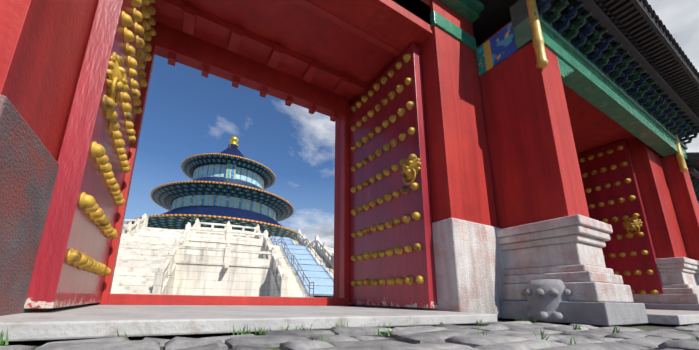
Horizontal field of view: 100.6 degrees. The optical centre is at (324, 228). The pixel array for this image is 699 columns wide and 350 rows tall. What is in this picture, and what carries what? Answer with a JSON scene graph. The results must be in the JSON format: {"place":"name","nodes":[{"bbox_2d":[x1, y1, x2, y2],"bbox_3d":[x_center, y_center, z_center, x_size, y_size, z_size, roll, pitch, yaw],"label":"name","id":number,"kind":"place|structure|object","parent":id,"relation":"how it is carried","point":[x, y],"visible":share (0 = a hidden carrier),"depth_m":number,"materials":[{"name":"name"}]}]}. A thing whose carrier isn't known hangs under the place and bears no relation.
{"place":"outdoors","nodes":[
{"label":"outdoors","id":0,"kind":"place"},
{"bbox_2d":[0,0,97,160],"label":"pier wall","id":1,"kind":"structure","parent":0,"point":[43,44],"depth_m":1.87,"materials":[{"name":"red paint"}]},
{"bbox_2d":[110,227,333,297],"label":"terrace stairs","id":2,"kind":"structure","parent":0,"point":[133,277],"depth_m":23.04,"materials":[{"name":"white stone"}]},
{"bbox_2d":[270,236,332,296],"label":"staircase","id":3,"kind":"structure","parent":2,"relation":"on","point":[314,268],"depth_m":25.91,"materials":[{"name":"stone"}]},
{"bbox_2d":[161,147,282,226],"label":"hall roofs","id":4,"kind":"structure","parent":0,"point":[224,212],"depth_m":56.96,"materials":[{"name":"blue tile"}]},
{"bbox_2d":[132,155,296,239],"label":"roof eaves","id":5,"kind":"object","parent":4,"relation":"attached to","point":[165,196],"visible":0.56,"depth_m":58.01,"materials":[{"name":"blue tile"}]},
{"bbox_2d":[126,153,302,234],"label":"hall eave edges","id":6,"kind":"object","parent":4,"relation":"attached to","point":[160,186],"visible":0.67,"depth_m":55.48,"materials":[{"name":"gold metal"}]},
{"bbox_2d":[179,164,263,229],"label":"temple wall","id":7,"kind":"structure","parent":4,"relation":"attached to","point":[219,170],"depth_m":63.58,"materials":[{"name":"teal paint"}]},
{"bbox_2d":[225,163,235,178],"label":"name plaque","id":8,"kind":"object","parent":7,"relation":"attached to","point":[230,171],"visible":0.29,"depth_m":62.13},
{"bbox_2d":[171,195,275,220],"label":"temple wall","id":9,"kind":"structure","parent":4,"relation":"attached to","point":[223,201],"depth_m":58.38,"materials":[{"name":"blue paint"}]},
{"bbox_2d":[228,144,238,149],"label":"finial base","id":10,"kind":"object","parent":4,"relation":"on","point":[233,145],"visible":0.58,"depth_m":71.54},
{"bbox_2d":[229,136,238,145],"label":"roof finial","id":11,"kind":"object","parent":10,"relation":"on","point":[234,140],"visible":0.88,"depth_m":72.38,"materials":[{"name":"gold metal"}]},
{"bbox_2d":[0,318,698,349],"bbox_3d":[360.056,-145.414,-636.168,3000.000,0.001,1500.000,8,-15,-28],"label":"ground sheet","id":12,"kind":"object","parent":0,"point":[649,327],"depth_m":2.03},
{"bbox_2d":[0,94,84,315],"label":"stone wall base","id":13,"kind":"object","parent":12,"relation":"on","point":[29,166],"visible":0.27,"depth_m":1.75,"materials":[{"name":"grey stone"}]},
{"bbox_2d":[0,305,497,341],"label":"step slab","id":14,"kind":"structure","parent":12,"relation":"on","point":[88,321],"depth_m":2.03,"materials":[{"name":"stone"}]},
{"bbox_2d":[357,218,504,317],"bbox_3d":[1.648,0.779,4.929,1.123,1.310,2.240,8,-15,-28],"label":"stone pillar base","id":15,"kind":"object","parent":14,"relation":"on","point":[469,263],"visible":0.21,"depth_m":3.90,"materials":[{"name":"grey stone"}]},
{"bbox_2d":[0,316,697,344],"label":"grass tufts","id":16,"kind":"object","parent":12,"relation":"on","point":[260,332],"visible":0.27,"depth_m":1.90,"materials":[{"name":"green plant"}]},
{"bbox_2d":[0,321,698,349],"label":"cobbles","id":17,"kind":"object","parent":12,"relation":"on","point":[515,335],"visible":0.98,"depth_m":1.71,"materials":[{"name":"grey stone"}]},
{"bbox_2d":[420,0,497,226],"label":"pier","id":18,"kind":"structure","parent":12,"relation":"on","point":[461,187],"depth_m":4.47,"materials":[{"name":"paint"}]},
{"bbox_2d":[85,0,432,305],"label":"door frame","id":19,"kind":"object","parent":18,"relation":"attached to","point":[393,23],"visible":0.1,"depth_m":4.59,"materials":[{"name":"red wood"}]},
{"bbox_2d":[100,0,402,305],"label":"door frame","id":20,"kind":"object","parent":19,"relation":"attached to","point":[173,46],"visible":0.92,"depth_m":5.00,"materials":[{"name":"red wood"}]},
{"bbox_2d":[24,0,152,308],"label":"door leaf","id":21,"kind":"object","parent":20,"relation":"attached to","point":[57,281],"visible":0.62,"depth_m":2.43,"materials":[{"name":"red wood"}]},
{"bbox_2d":[67,0,156,276],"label":"door studs","id":22,"kind":"object","parent":21,"relation":"attached to","point":[76,258],"depth_m":3.16,"materials":[{"name":"gold metal"}]},
{"bbox_2d":[107,54,127,105],"bbox_3d":[-1.919,-1.361,2.710,0.124,0.468,0.396,8,-15,-28],"label":"door knocker","id":23,"kind":"object","parent":21,"relation":"attached to","point":[117,81],"visible":0.96,"depth_m":2.62,"materials":[{"name":"gold metal"}]},
{"bbox_2d":[349,44,437,307],"bbox_3d":[1.048,-0.810,5.152,0.170,4.240,1.900,8,-15,-28],"label":"door leaf","id":24,"kind":"object","parent":20,"relation":"attached to","point":[414,263],"visible":0.81,"depth_m":4.79,"materials":[{"name":"red wood"}]},
{"bbox_2d":[350,53,424,286],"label":"door studs","id":25,"kind":"object","parent":24,"relation":"attached to","point":[398,250],"depth_m":4.93,"materials":[{"name":"gold metal"}]},
{"bbox_2d":[401,156,420,184],"bbox_3d":[1.284,-0.890,4.414,0.124,0.468,0.396,8,-15,-28],"label":"door knocker","id":26,"kind":"object","parent":24,"relation":"attached to","point":[410,170],"visible":0.96,"depth_m":4.37,"materials":[{"name":"gold metal"}]},
{"bbox_2d":[152,0,430,100],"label":"ceiling","id":27,"kind":"structure","parent":19,"relation":"attached to","point":[298,28],"depth_m":4.94,"materials":[{"name":"red wood"}]},
{"bbox_2d":[430,0,483,51],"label":"green pier band","id":28,"kind":"object","parent":18,"relation":"attached to","point":[469,10],"visible":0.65,"depth_m":4.99,"materials":[{"name":"green paint"}]},
{"bbox_2d":[479,41,589,228],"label":"pier","id":29,"kind":"structure","parent":12,"relation":"on","point":[535,168],"depth_m":4.25,"materials":[{"name":"paint"}]},
{"bbox_2d":[476,22,529,75],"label":"painted beam","id":30,"kind":"structure","parent":29,"relation":"on","point":[496,49],"depth_m":4.82,"materials":[{"name":"blue paint"}]},
{"bbox_2d":[526,0,548,68],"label":"corner pole","id":31,"kind":"object","parent":29,"relation":"attached to","point":[542,61],"visible":1,"depth_m":4.25,"materials":[{"name":"yellow metal"}]},
{"bbox_2d":[557,56,573,78],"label":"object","id":32,"kind":"object","parent":29,"relation":"attached to","point":[566,70],"visible":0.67,"depth_m":4.64,"materials":[{"name":"green wood"}]},
{"bbox_2d":[521,279,572,322],"bbox_3d":[2.868,0.901,3.646,0.650,0.520,0.650,8,-15,-28],"label":"drum stone","id":33,"kind":"object","parent":12,"relation":"on","point":[545,297],"visible":0.58,"depth_m":3.48,"materials":[{"name":"grey stone"}]},
{"bbox_2d":[476,21,659,154],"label":"ceiling","id":34,"kind":"structure","parent":12,"relation":"on","point":[593,127],"depth_m":7.01,"materials":[{"name":"red paint"}]},
{"bbox_2d":[472,0,698,90],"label":"eave tiles","id":35,"kind":"object","parent":34,"relation":"attached to","point":[493,18],"visible":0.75,"depth_m":5.57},
{"bbox_2d":[500,300,648,325],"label":"pier plinth","id":36,"kind":"structure","parent":12,"relation":"on","point":[604,313],"depth_m":3.27,"materials":[{"name":"grey stone"}]},
{"bbox_2d":[496,214,633,302],"bbox_3d":[2.664,0.697,4.913,1.030,1.020,3.280,8,-15,-28],"label":"pillar base","id":37,"kind":"object","parent":36,"relation":"on","point":[568,250],"visible":0.48,"depth_m":3.67,"materials":[{"name":"grey stone"}]},
{"bbox_2d":[627,137,686,258],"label":"pier","id":38,"kind":"structure","parent":12,"relation":"on","point":[666,236],"depth_m":7.10,"materials":[{"name":"paint"}]},
{"bbox_2d":[577,139,663,303],"bbox_3d":[7.351,-0.043,7.837,0.170,4.240,1.900,8,-15,-28],"label":"door leaf","id":39,"kind":"object","parent":38,"relation":"attached to","point":[644,280],"visible":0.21,"depth_m":7.37,"materials":[{"name":"red wood"}]},
{"bbox_2d":[579,145,658,294],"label":"door studs","id":40,"kind":"object","parent":39,"relation":"attached to","point":[624,217],"depth_m":7.37,"materials":[{"name":"gold metal"}]},
{"bbox_2d":[622,217,642,233],"bbox_3d":[7.568,-0.070,7.121,0.124,0.425,0.360,8,-15,-28],"label":"door knocker","id":41,"kind":"object","parent":39,"relation":"attached to","point":[632,224],"visible":1,"depth_m":7.10,"materials":[{"name":"gold metal"}]},
{"bbox_2d":[646,309,698,324],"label":"stone step","id":42,"kind":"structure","parent":12,"relation":"on","point":[677,317],"depth_m":3.54,"materials":[{"name":"grey stone"}]},
{"bbox_2d":[660,154,698,260],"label":"pier","id":43,"kind":"structure","parent":12,"relation":"on","point":[683,197],"depth_m":7.32,"materials":[{"name":"wood"}]},
{"bbox_2d":[513,12,688,161],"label":"beam","id":44,"kind":"structure","parent":43,"relation":"on","point":[588,80],"depth_m":5.53,"materials":[{"name":"wood"}]},
{"bbox_2d":[510,0,610,72],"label":"bracket","id":45,"kind":"object","parent":44,"relation":"on","point":[519,11],"visible":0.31,"depth_m":4.54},
{"bbox_2d":[536,0,698,145],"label":"roof brackets","id":46,"kind":"object","parent":44,"relation":"on","point":[618,77],"visible":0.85,"depth_m":5.45,"materials":[{"name":"wood"}]},
{"bbox_2d":[536,0,698,134],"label":"eave rafters","id":47,"kind":"object","parent":46,"relation":"on","point":[657,61],"visible":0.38,"depth_m":5.47,"materials":[{"name":"green wood"}]},
{"bbox_2d":[672,128,687,171],"bbox_3d":[9.175,-2.167,7.540,0.150,1.540,0.146,8,-15,-28],"label":"corner pole","id":48,"kind":"object","parent":43,"relation":"attached to","point":[679,156],"visible":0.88,"depth_m":7.42,"materials":[{"name":"yellow metal"}]},
{"bbox_3d":[21.030,2.338,15.905,28.450,2.150,2.800,8,-15,-28],"label":"wing","id":49,"kind":"object","parent":12,"relation":"on","visible":0},
{"bbox_2d":[659,152,698,163],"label":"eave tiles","id":50,"kind":"object","parent":49,"relation":"on","point":[692,157],"depth_m":7.81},
{"bbox_2d":[689,173,698,200],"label":"dougong","id":51,"kind":"object","parent":49,"relation":"on","point":[695,183],"visible":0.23,"depth_m":8.52,"materials":[{"name":"green wood"}]},
{"bbox_2d":[686,161,698,181],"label":"eave rafters","id":52,"kind":"object","parent":51,"relation":"on","point":[693,168],"visible":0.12,"depth_m":7.82,"materials":[{"name":"wood"}]},
{"bbox_2d":[124,0,698,248],"label":"sky","id":53,"kind":"structure","parent":0,"point":[187,113],"materials":[{"name":"blue"}]},
{"bbox_2d":[644,303,698,310],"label":"stone step","id":54,"kind":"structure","parent":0,"point":[691,307],"depth_m":6.36,"materials":[{"name":"grey stone"}]},
{"bbox_2d":[632,257,698,303],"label":"column base","id":55,"kind":"object","parent":54,"relation":"on","point":[679,281],"visible":0.27,"depth_m":6.54,"materials":[{"name":"grey stone"}]},
{"bbox_2d":[695,260,698,285],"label":"pier sumeru","id":56,"kind":"object","parent":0,"point":[697,275],"depth_m":6.92,"materials":[{"name":"grey stone"}]},
{"label":"court groundsheet","id":57,"kind":"structure","parent":0,"visible":0},
{"bbox_2d":[122,214,333,296],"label":"terrace balustrades","id":58,"kind":"object","parent":57,"relation":"on","point":[163,273],"visible":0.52,"depth_m":25.30,"materials":[{"name":"white stone"}]},
{"bbox_2d":[124,229,333,296],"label":"terrace tiers","id":59,"kind":"object","parent":57,"relation":"on","point":[207,278],"visible":0.25,"depth_m":23.69,"materials":[{"name":"stone"}]},
{"bbox_2d":[269,230,333,296],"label":"stair hand rails","id":60,"kind":"object","parent":57,"relation":"on","point":[281,241],"visible":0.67,"depth_m":27.36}
]}

